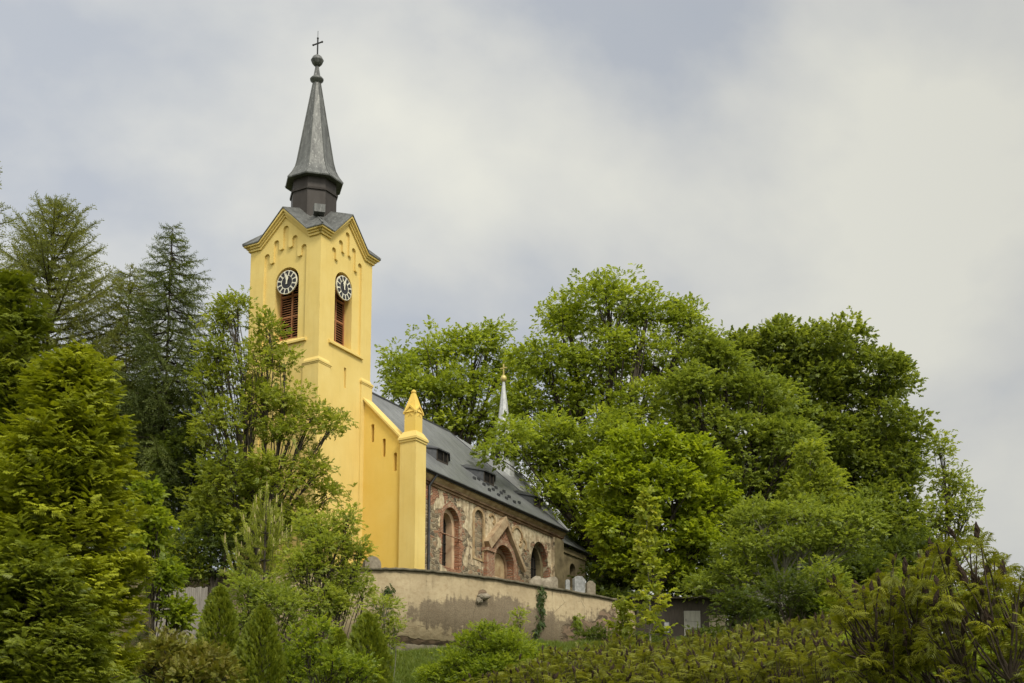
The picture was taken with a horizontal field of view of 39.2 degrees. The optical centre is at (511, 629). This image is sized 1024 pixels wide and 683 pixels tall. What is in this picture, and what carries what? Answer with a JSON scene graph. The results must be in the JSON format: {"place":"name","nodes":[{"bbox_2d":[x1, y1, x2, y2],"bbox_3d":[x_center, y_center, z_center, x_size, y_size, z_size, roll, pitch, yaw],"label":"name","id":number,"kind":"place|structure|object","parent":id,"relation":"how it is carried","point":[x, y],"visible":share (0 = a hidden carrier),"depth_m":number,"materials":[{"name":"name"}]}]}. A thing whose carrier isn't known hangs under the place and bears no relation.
{"place":"outdoors","nodes":[
{"label":"outdoors","id":0,"kind":"place"},
{"bbox_2d":[0,0,1023,632],"label":"sky","id":1,"kind":"structure","parent":0,"point":[759,160],"materials":[{"name":"grey"}]},
{"bbox_2d":[127,631,1007,682],"bbox_3d":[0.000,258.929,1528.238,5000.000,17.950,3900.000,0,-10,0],"label":"ground","id":2,"kind":"structure","parent":0,"point":[678,637],"depth_m":76.98,"materials":[{"name":"green plant"}]},
{"bbox_2d":[0,161,24,407],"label":"larch tree","id":3,"kind":"object","parent":2,"relation":"on","point":[4,246],"visible":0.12,"depth_m":55.56,"materials":[{"name":"green plant"}]},
{"bbox_2d":[0,268,70,501],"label":"cypress tree","id":4,"kind":"object","parent":2,"relation":"on","point":[26,324],"visible":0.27,"depth_m":37.46,"materials":[{"name":"green plant"}]},
{"bbox_2d":[0,191,138,548],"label":"larch tree","id":5,"kind":"object","parent":2,"relation":"on","point":[43,249],"visible":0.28,"depth_m":89.92,"materials":[{"name":"green plant"}]},
{"bbox_2d":[0,529,139,682],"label":"cypress tree","id":6,"kind":"object","parent":2,"relation":"on","point":[39,596],"visible":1,"depth_m":25.80,"materials":[{"name":"green plant"}]},
{"bbox_2d":[0,339,157,682],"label":"thuja tree","id":7,"kind":"object","parent":2,"relation":"on","point":[59,428],"visible":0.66,"depth_m":30.29,"materials":[{"name":"green plant"}]},
{"bbox_2d":[71,262,175,558],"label":"spruce tree","id":8,"kind":"object","parent":2,"relation":"on","point":[130,289],"visible":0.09,"depth_m":92.02,"materials":[{"name":"green plant"}]},
{"bbox_2d":[80,223,238,645],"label":"spruce tree","id":9,"kind":"object","parent":2,"relation":"on","point":[157,349],"visible":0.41,"depth_m":87.00,"materials":[{"name":"green plant"}]},
{"bbox_2d":[122,475,202,682],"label":"shrub","id":10,"kind":"object","parent":2,"relation":"on","point":[180,611],"visible":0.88,"depth_m":42.93,"materials":[{"name":"green plant"}]},
{"bbox_2d":[123,375,203,469],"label":"understory tree","id":11,"kind":"object","parent":2,"relation":"on","point":[149,418],"visible":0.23,"depth_m":87.88,"materials":[{"name":"green plant"}]},
{"bbox_2d":[155,587,207,644],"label":"wooden fence","id":12,"kind":"object","parent":2,"relation":"on","point":[198,591],"visible":0.19,"depth_m":77.42,"materials":[{"name":"wood"}]},
{"bbox_2d":[122,420,244,552],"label":"understory tree","id":13,"kind":"object","parent":2,"relation":"on","point":[173,452],"visible":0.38,"depth_m":85.06,"materials":[{"name":"green plant"}]},
{"bbox_2d":[123,625,248,682],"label":"juniper bush","id":14,"kind":"object","parent":2,"relation":"on","point":[193,666],"visible":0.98,"depth_m":41.10,"materials":[{"name":"green plant"}]},
{"bbox_2d":[157,523,219,587],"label":"understory tree","id":15,"kind":"object","parent":2,"relation":"on","point":[195,570],"visible":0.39,"depth_m":80.28,"materials":[{"name":"green plant"}]},
{"bbox_2d":[164,513,254,640],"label":"understory tree","id":16,"kind":"object","parent":2,"relation":"on","point":[208,538],"visible":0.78,"depth_m":80.46,"materials":[{"name":"green plant"}]},
{"bbox_2d":[193,585,240,682],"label":"thuja","id":17,"kind":"object","parent":2,"relation":"on","point":[214,613],"visible":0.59,"depth_m":46.40,"materials":[{"name":"green plant"}]},
{"bbox_2d":[178,452,295,570],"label":"understory tree","id":18,"kind":"object","parent":2,"relation":"on","point":[230,552],"depth_m":89.26,"materials":[{"name":"green plant"}]},
{"bbox_2d":[228,603,289,682],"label":"thuja","id":19,"kind":"object","parent":2,"relation":"on","point":[259,625],"visible":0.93,"depth_m":43.17,"materials":[{"name":"green plant"}]},
{"bbox_2d":[168,284,357,603],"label":"oak tree","id":20,"kind":"object","parent":2,"relation":"on","point":[256,389],"visible":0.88,"depth_m":82.64,"materials":[{"name":"green plant"}]},
{"bbox_2d":[218,484,311,672],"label":"pine tree","id":21,"kind":"object","parent":2,"relation":"on","point":[266,515],"visible":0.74,"depth_m":65.33,"materials":[{"name":"green plant"}]},
{"bbox_2d":[217,565,314,676],"bbox_3d":[-9.855,0.654,57.904,4.226,6.670,2.792,0,-10,0],"label":"shrub","id":22,"kind":"object","parent":2,"relation":"on","point":[253,596],"visible":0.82,"depth_m":57.89,"materials":[{"name":"green plant"}]},
{"bbox_2d":[256,501,379,679],"bbox_3d":[-8.073,-0.862,60.841,5.076,9.535,3.833,4,-11,-24],"label":"shrub","id":23,"kind":"object","parent":2,"relation":"on","point":[337,595],"visible":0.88,"depth_m":60.91,"materials":[{"name":"green plant"}]},
{"bbox_2d":[265,612,384,682],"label":"shrub","id":24,"kind":"object","parent":2,"relation":"on","point":[342,665],"visible":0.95,"depth_m":44.46,"materials":[{"name":"green plant"}]},
{"bbox_2d":[313,628,347,682],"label":"thuja","id":25,"kind":"object","parent":2,"relation":"on","point":[340,638],"visible":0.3,"depth_m":50.38,"materials":[{"name":"green plant"}]},
{"bbox_2d":[339,611,394,682],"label":"thuja","id":26,"kind":"object","parent":2,"relation":"on","point":[366,631],"visible":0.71,"depth_m":48.32,"materials":[{"name":"green plant"}]},
{"bbox_2d":[110,567,636,650],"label":"retaining wall","id":27,"kind":"structure","parent":2,"relation":"on","point":[441,607],"depth_m":82.99,"materials":[{"name":"grey stone"}]},
{"bbox_2d":[531,586,546,639],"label":"ivy","id":28,"kind":"object","parent":27,"relation":"attached to","point":[541,623],"visible":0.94,"depth_m":86.06,"materials":[{"name":"green plant"}]},
{"bbox_2d":[353,589,412,677],"bbox_3d":[-5.668,1.151,62.735,2.614,6.061,2.267,7,-12,-34],"label":"shrub","id":29,"kind":"object","parent":2,"relation":"on","point":[386,607],"visible":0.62,"depth_m":62.92,"materials":[{"name":"green plant"}]},
{"bbox_2d":[238,37,591,589],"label":"church","id":30,"kind":"structure","parent":2,"relation":"on","point":[426,494],"depth_m":95.89,"materials":[{"name":"yellow paint"}]},
{"bbox_2d":[277,272,298,342],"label":"louvre window","id":31,"kind":"structure","parent":30,"relation":"in","point":[289,302],"depth_m":95.31,"materials":[{"name":"brown wood"}]},
{"bbox_2d":[334,276,349,349],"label":"louvre window","id":32,"kind":"structure","parent":30,"relation":"in","point":[339,312],"depth_m":96.22,"materials":[{"name":"brown wood"}]},
{"bbox_2d":[125,638,724,682],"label":"grass","id":33,"kind":"structure","parent":2,"relation":"on","point":[408,659],"depth_m":74.99,"materials":[{"name":"green plant"}]},
{"bbox_2d":[374,313,533,451],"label":"broadleaf tree","id":34,"kind":"object","parent":2,"relation":"on","point":[433,388],"visible":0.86,"depth_m":132.86,"materials":[{"name":"green plant"}]},
{"bbox_2d":[412,618,561,682],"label":"shrub","id":35,"kind":"object","parent":2,"relation":"on","point":[489,656],"visible":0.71,"depth_m":56.31,"materials":[{"name":"green plant"}]},
{"bbox_2d":[463,669,520,682],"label":"sumac shrub","id":36,"kind":"object","parent":2,"relation":"on","point":[496,676],"visible":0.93,"depth_m":35.89,"materials":[{"name":"green plant"}]},
{"bbox_2d":[495,605,530,639],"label":"shrub","id":37,"kind":"object","parent":2,"relation":"on","point":[517,620],"visible":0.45,"depth_m":73.00,"materials":[{"name":"green plant"}]},
{"bbox_2d":[500,657,562,682],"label":"sumac shrub","id":38,"kind":"object","parent":2,"relation":"on","point":[509,670],"visible":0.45,"depth_m":41.14,"materials":[{"name":"green plant"}]},
{"bbox_2d":[511,645,566,682],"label":"sumac shrub","id":39,"kind":"object","parent":2,"relation":"on","point":[549,653],"visible":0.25,"depth_m":47.35,"materials":[{"name":"green plant"}]},
{"bbox_2d":[510,660,576,682],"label":"sumac shrub","id":40,"kind":"object","parent":2,"relation":"on","point":[541,667],"visible":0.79,"depth_m":35.52,"materials":[{"name":"green plant"}]},
{"bbox_2d":[530,665,601,682],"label":"sumac shrub","id":41,"kind":"object","parent":2,"relation":"on","point":[580,676],"visible":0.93,"depth_m":30.42,"materials":[{"name":"green plant"}]},
{"bbox_2d":[546,641,608,682],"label":"sumac shrub","id":42,"kind":"object","parent":2,"relation":"on","point":[559,655],"visible":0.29,"depth_m":45.47,"materials":[{"name":"green plant"}]},
{"bbox_2d":[545,647,614,682],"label":"sumac shrub","id":43,"kind":"object","parent":2,"relation":"on","point":[568,660],"visible":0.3,"depth_m":41.71,"materials":[{"name":"green plant"}]},
{"bbox_2d":[470,263,716,594],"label":"broadleaf tree","id":44,"kind":"object","parent":2,"relation":"on","point":[568,317],"visible":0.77,"depth_m":119.44,"materials":[{"name":"green plant"}]},
{"bbox_2d":[569,621,625,641],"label":"bramble bush","id":45,"kind":"object","parent":2,"relation":"on","point":[595,635],"visible":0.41,"depth_m":80.91,"materials":[{"name":"green plant"}]},
{"bbox_2d":[563,657,643,682],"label":"sumac shrub","id":46,"kind":"object","parent":2,"relation":"on","point":[586,664],"visible":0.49,"depth_m":35.46,"materials":[{"name":"green plant"}]},
{"bbox_2d":[581,635,630,662],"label":"sumac shrub","id":47,"kind":"object","parent":2,"relation":"on","point":[595,647],"visible":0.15,"depth_m":56.69,"materials":[{"name":"green plant"}]},
{"bbox_2d":[567,560,653,596],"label":"understory bush","id":48,"kind":"object","parent":2,"relation":"on","point":[604,580],"visible":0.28,"depth_m":104.19,"materials":[{"name":"green plant"}]},
{"bbox_2d":[585,579,639,601],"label":"understory bush","id":49,"kind":"object","parent":2,"relation":"on","point":[612,593],"visible":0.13,"depth_m":99.58,"materials":[{"name":"green plant"}]},
{"bbox_2d":[594,633,641,678],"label":"sumac shrub","id":50,"kind":"object","parent":2,"relation":"on","point":[619,640],"visible":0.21,"depth_m":48.41,"materials":[{"name":"green plant"}]},
{"bbox_2d":[586,646,659,682],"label":"sumac shrub","id":51,"kind":"object","parent":2,"relation":"on","point":[596,656],"visible":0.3,"depth_m":39.68,"materials":[{"name":"green plant"}]},
{"bbox_2d":[602,594,646,646],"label":"sapling","id":52,"kind":"object","parent":2,"relation":"on","point":[620,606],"visible":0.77,"depth_m":75.06,"materials":[{"name":"green plant"}]},
{"bbox_2d":[581,661,683,682],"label":"sumac shrub","id":53,"kind":"object","parent":2,"relation":"on","point":[620,674],"visible":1,"depth_m":29.41,"materials":[{"name":"green plant"}]},
{"bbox_2d":[625,630,668,644],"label":"bramble bush","id":54,"kind":"object","parent":2,"relation":"on","point":[654,638],"visible":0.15,"depth_m":82.33,"materials":[{"name":"green plant"}]},
{"bbox_2d":[610,647,689,682],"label":"sumac shrub","id":55,"kind":"object","parent":2,"relation":"on","point":[645,655],"visible":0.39,"depth_m":35.89,"materials":[{"name":"green plant"}]},
{"bbox_2d":[623,484,678,643],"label":"sapling","id":56,"kind":"object","parent":2,"relation":"on","point":[645,511],"visible":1,"depth_m":73.55,"materials":[{"name":"green plant"}]},
{"bbox_2d":[628,638,684,681],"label":"sumac shrub","id":57,"kind":"object","parent":2,"relation":"on","point":[667,646],"visible":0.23,"depth_m":41.55,"materials":[{"name":"green plant"}]},
{"bbox_2d":[569,417,744,596],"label":"maple tree","id":58,"kind":"object","parent":2,"relation":"on","point":[669,464],"visible":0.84,"depth_m":100.66,"materials":[{"name":"green plant"}]},
{"bbox_2d":[635,638,691,670],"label":"sumac shrub","id":59,"kind":"object","parent":2,"relation":"on","point":[646,644],"visible":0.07,"depth_m":47.45,"materials":[{"name":"green plant"}]},
{"bbox_2d":[627,659,723,682],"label":"sumac shrub","id":60,"kind":"object","parent":2,"relation":"on","point":[683,678],"visible":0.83,"depth_m":31.30,"materials":[{"name":"green plant"}]},
{"bbox_2d":[630,597,725,636],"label":"shed","id":61,"kind":"structure","parent":2,"relation":"on","point":[680,612],"depth_m":94.57,"materials":[{"name":"wood"}]},
{"bbox_2d":[684,611,700,635],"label":"door","id":62,"kind":"structure","parent":61,"relation":"in","point":[691,618],"depth_m":94.49,"materials":[{"name":"metal"}]},
{"bbox_2d":[665,548,722,596],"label":"understory bush","id":63,"kind":"object","parent":2,"relation":"on","point":[700,563],"visible":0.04,"depth_m":107.31,"materials":[{"name":"green plant"}]},
{"bbox_2d":[656,646,732,682],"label":"sumac shrub","id":64,"kind":"object","parent":2,"relation":"on","point":[688,655],"visible":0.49,"depth_m":34.49,"materials":[{"name":"green plant"}]},
{"bbox_2d":[674,627,726,672],"bbox_3d":[6.149,1.795,48.105,2.610,3.828,2.660,0,-10,-2],"label":"sumac shrub","id":65,"kind":"object","parent":2,"relation":"on","point":[689,635],"visible":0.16,"depth_m":48.12,"materials":[{"name":"green plant"}]},
{"bbox_2d":[664,637,745,682],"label":"sumac shrub","id":66,"kind":"object","parent":2,"relation":"on","point":[704,646],"visible":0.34,"depth_m":40.77,"materials":[{"name":"green plant"}]},
{"bbox_2d":[679,621,730,642],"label":"bramble bush","id":67,"kind":"object","parent":2,"relation":"on","point":[713,632],"visible":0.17,"depth_m":84.80,"materials":[{"name":"green plant"}]},
{"bbox_2d":[684,660,775,682],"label":"sumac shrub","id":68,"kind":"object","parent":2,"relation":"on","point":[734,667],"visible":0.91,"depth_m":30.98,"materials":[{"name":"green plant"}]},
{"bbox_2d":[705,622,771,681],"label":"sumac shrub","id":69,"kind":"object","parent":2,"relation":"on","point":[736,634],"visible":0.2,"depth_m":46.75,"materials":[{"name":"green plant"}]},
{"bbox_2d":[703,584,775,646],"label":"shrub","id":70,"kind":"object","parent":2,"relation":"on","point":[727,596],"visible":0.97,"depth_m":79.42,"materials":[{"name":"green plant"}]},
{"bbox_2d":[708,579,777,629],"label":"understory bush","id":71,"kind":"object","parent":2,"relation":"on","point":[732,624],"visible":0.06,"depth_m":99.69,"materials":[{"name":"green plant"}]},
{"bbox_2d":[699,637,788,682],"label":"sumac shrub","id":72,"kind":"object","parent":2,"relation":"on","point":[730,657],"visible":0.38,"depth_m":35.11,"materials":[{"name":"green plant"}]},
{"bbox_2d":[710,628,786,677],"bbox_3d":[6.817,1.560,41.392,2.352,3.206,2.338,-8,-13,40],"label":"sumac shrub","id":73,"kind":"object","parent":2,"relation":"on","point":[741,635],"visible":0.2,"depth_m":41.31,"materials":[{"name":"green plant"}]},
{"bbox_2d":[649,318,851,552],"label":"broadleaf tree","id":74,"kind":"object","parent":2,"relation":"on","point":[697,384],"visible":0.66,"depth_m":111.23,"materials":[{"name":"green plant"}]},
{"bbox_2d":[727,609,775,637],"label":"bramble bush","id":75,"kind":"object","parent":2,"relation":"on","point":[764,617],"visible":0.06,"depth_m":82.89,"materials":[{"name":"green plant"}]},
{"bbox_2d":[704,538,818,590],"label":"understory bush","id":76,"kind":"object","parent":2,"relation":"on","point":[794,566],"visible":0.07,"depth_m":104.98,"materials":[{"name":"green plant"}]},
{"bbox_2d":[732,618,790,671],"bbox_3d":[8.272,1.653,46.487,2.536,4.141,2.520,0,-10,2],"label":"sumac shrub","id":77,"kind":"object","parent":2,"relation":"on","point":[764,626],"visible":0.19,"depth_m":46.46,"materials":[{"name":"green plant"}]},
{"bbox_2d":[730,641,825,682],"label":"sumac shrub","id":78,"kind":"object","parent":2,"relation":"on","point":[778,652],"visible":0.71,"depth_m":31.36,"materials":[{"name":"green plant"}]},
{"bbox_2d":[740,627,817,680],"bbox_3d":[7.693,1.620,41.453,2.402,3.272,2.396,3,-10,-19],"label":"sumac shrub","id":79,"kind":"object","parent":2,"relation":"on","point":[792,634],"visible":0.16,"depth_m":41.33,"materials":[{"name":"green plant"}]},
{"bbox_2d":[745,635,814,682],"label":"sumac shrub","id":80,"kind":"object","parent":2,"relation":"on","point":[796,646],"visible":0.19,"depth_m":36.65,"materials":[{"name":"green plant"}]},
{"bbox_2d":[671,487,893,615],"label":"apple tree","id":81,"kind":"object","parent":2,"relation":"on","point":[799,541],"visible":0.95,"depth_m":93.56,"materials":[{"name":"green plant"}]},
{"bbox_2d":[747,569,834,622],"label":"understory bush","id":82,"kind":"object","parent":2,"relation":"on","point":[773,606],"visible":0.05,"depth_m":100.80,"materials":[{"name":"green plant"}]},
{"bbox_2d":[757,566,829,634],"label":"shrub","id":83,"kind":"object","parent":2,"relation":"on","point":[801,599],"visible":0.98,"depth_m":79.28,"materials":[{"name":"green plant"}]},
{"bbox_2d":[765,604,823,639],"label":"bramble bush","id":84,"kind":"object","parent":2,"relation":"on","point":[778,618],"visible":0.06,"depth_m":80.89,"materials":[{"name":"green plant"}]},
{"bbox_2d":[782,618,842,678],"bbox_3d":[9.745,1.722,47.412,2.590,4.206,2.596,3,-10,-18],"label":"sumac shrub","id":85,"kind":"object","parent":2,"relation":"on","point":[793,625],"visible":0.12,"depth_m":47.34,"materials":[{"name":"green plant"}]},
{"bbox_2d":[772,437,855,602],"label":"apple tree","id":86,"kind":"object","parent":2,"relation":"on","point":[824,483],"visible":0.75,"depth_m":97.57,"materials":[{"name":"green plant"}]},
{"bbox_2d":[791,610,848,681],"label":"sumac shrub","id":87,"kind":"object","parent":2,"relation":"on","point":[814,620],"visible":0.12,"depth_m":41.48,"materials":[{"name":"green plant"}]},
{"bbox_2d":[796,552,857,614],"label":"shrub","id":88,"kind":"object","parent":2,"relation":"on","point":[824,575],"visible":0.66,"depth_m":79.62,"materials":[{"name":"green plant"}]},
{"bbox_2d":[779,634,875,682],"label":"sumac shrub","id":89,"kind":"object","parent":2,"relation":"on","point":[820,660],"visible":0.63,"depth_m":30.00,"materials":[{"name":"green plant"}]},
{"bbox_2d":[792,619,870,682],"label":"sumac shrub","id":90,"kind":"object","parent":2,"relation":"on","point":[830,630],"visible":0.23,"depth_m":35.06,"materials":[{"name":"green plant"}]},
{"bbox_2d":[723,305,941,551],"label":"maple tree","id":91,"kind":"object","parent":2,"relation":"on","point":[868,449],"visible":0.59,"depth_m":125.15,"materials":[{"name":"green plant"}]},
{"bbox_2d":[805,584,862,627],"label":"bramble bush","id":92,"kind":"object","parent":2,"relation":"on","point":[817,602],"visible":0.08,"depth_m":78.95,"materials":[{"name":"green plant"}]},
{"bbox_2d":[815,550,903,621],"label":"understory bush","id":93,"kind":"object","parent":2,"relation":"on","point":[861,569],"visible":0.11,"depth_m":102.47,"materials":[{"name":"green plant"}]},
{"bbox_2d":[805,526,917,574],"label":"understory bush","id":94,"kind":"object","parent":2,"relation":"on","point":[881,555],"visible":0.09,"depth_m":109.09,"materials":[{"name":"green plant"}]},
{"bbox_2d":[819,537,956,682],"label":"sumac shrub","id":95,"kind":"object","parent":2,"relation":"on","point":[869,655],"visible":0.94,"depth_m":25.48,"materials":[{"name":"green plant"}]},
{"bbox_2d":[867,562,957,626],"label":"bramble bush","id":96,"kind":"object","parent":2,"relation":"on","point":[900,572],"visible":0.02,"depth_m":70.93,"materials":[{"name":"green plant"}]},
{"bbox_2d":[873,526,962,587],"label":"understory bush","id":97,"kind":"object","parent":2,"relation":"on","point":[908,546],"visible":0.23,"depth_m":113.51,"materials":[{"name":"green plant"}]},
{"bbox_2d":[898,635,993,682],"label":"bramble bush","id":98,"kind":"object","parent":2,"relation":"on","point":[931,678],"visible":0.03,"depth_m":29.94,"materials":[{"name":"green plant"}]},
{"bbox_2d":[920,426,988,584],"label":"birch tree","id":99,"kind":"object","parent":2,"relation":"on","point":[951,509],"visible":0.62,"depth_m":133.46,"materials":[{"name":"green plant"}]},
{"bbox_2d":[911,521,1023,682],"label":"sumac shrub","id":100,"kind":"object","parent":2,"relation":"on","point":[956,656],"visible":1,"depth_m":23.20,"materials":[{"name":"green plant"}]},
{"bbox_2d":[968,634,1023,682],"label":"bramble bush","id":101,"kind":"object","parent":2,"relation":"on","point":[984,670],"visible":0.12,"depth_m":28.00,"materials":[{"name":"green plant"}]},
{"label":"churchyard","id":102,"kind":"structure","parent":0,"visible":0},
{"bbox_2d":[362,556,380,567],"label":"gravestone","id":103,"kind":"object","parent":102,"relation":"on","point":[374,562],"visible":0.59,"depth_m":84.21,"materials":[{"name":"grey stone"}]},
{"bbox_2d":[572,576,584,592],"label":"gravestone","id":104,"kind":"object","parent":102,"relation":"on","point":[578,583],"visible":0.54,"depth_m":93.77,"materials":[{"name":"grey stone"}]},
{"bbox_2d":[585,581,595,593],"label":"gravestone","id":105,"kind":"object","parent":102,"relation":"on","point":[590,587],"visible":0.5,"depth_m":95.28,"materials":[{"name":"grey stone"}]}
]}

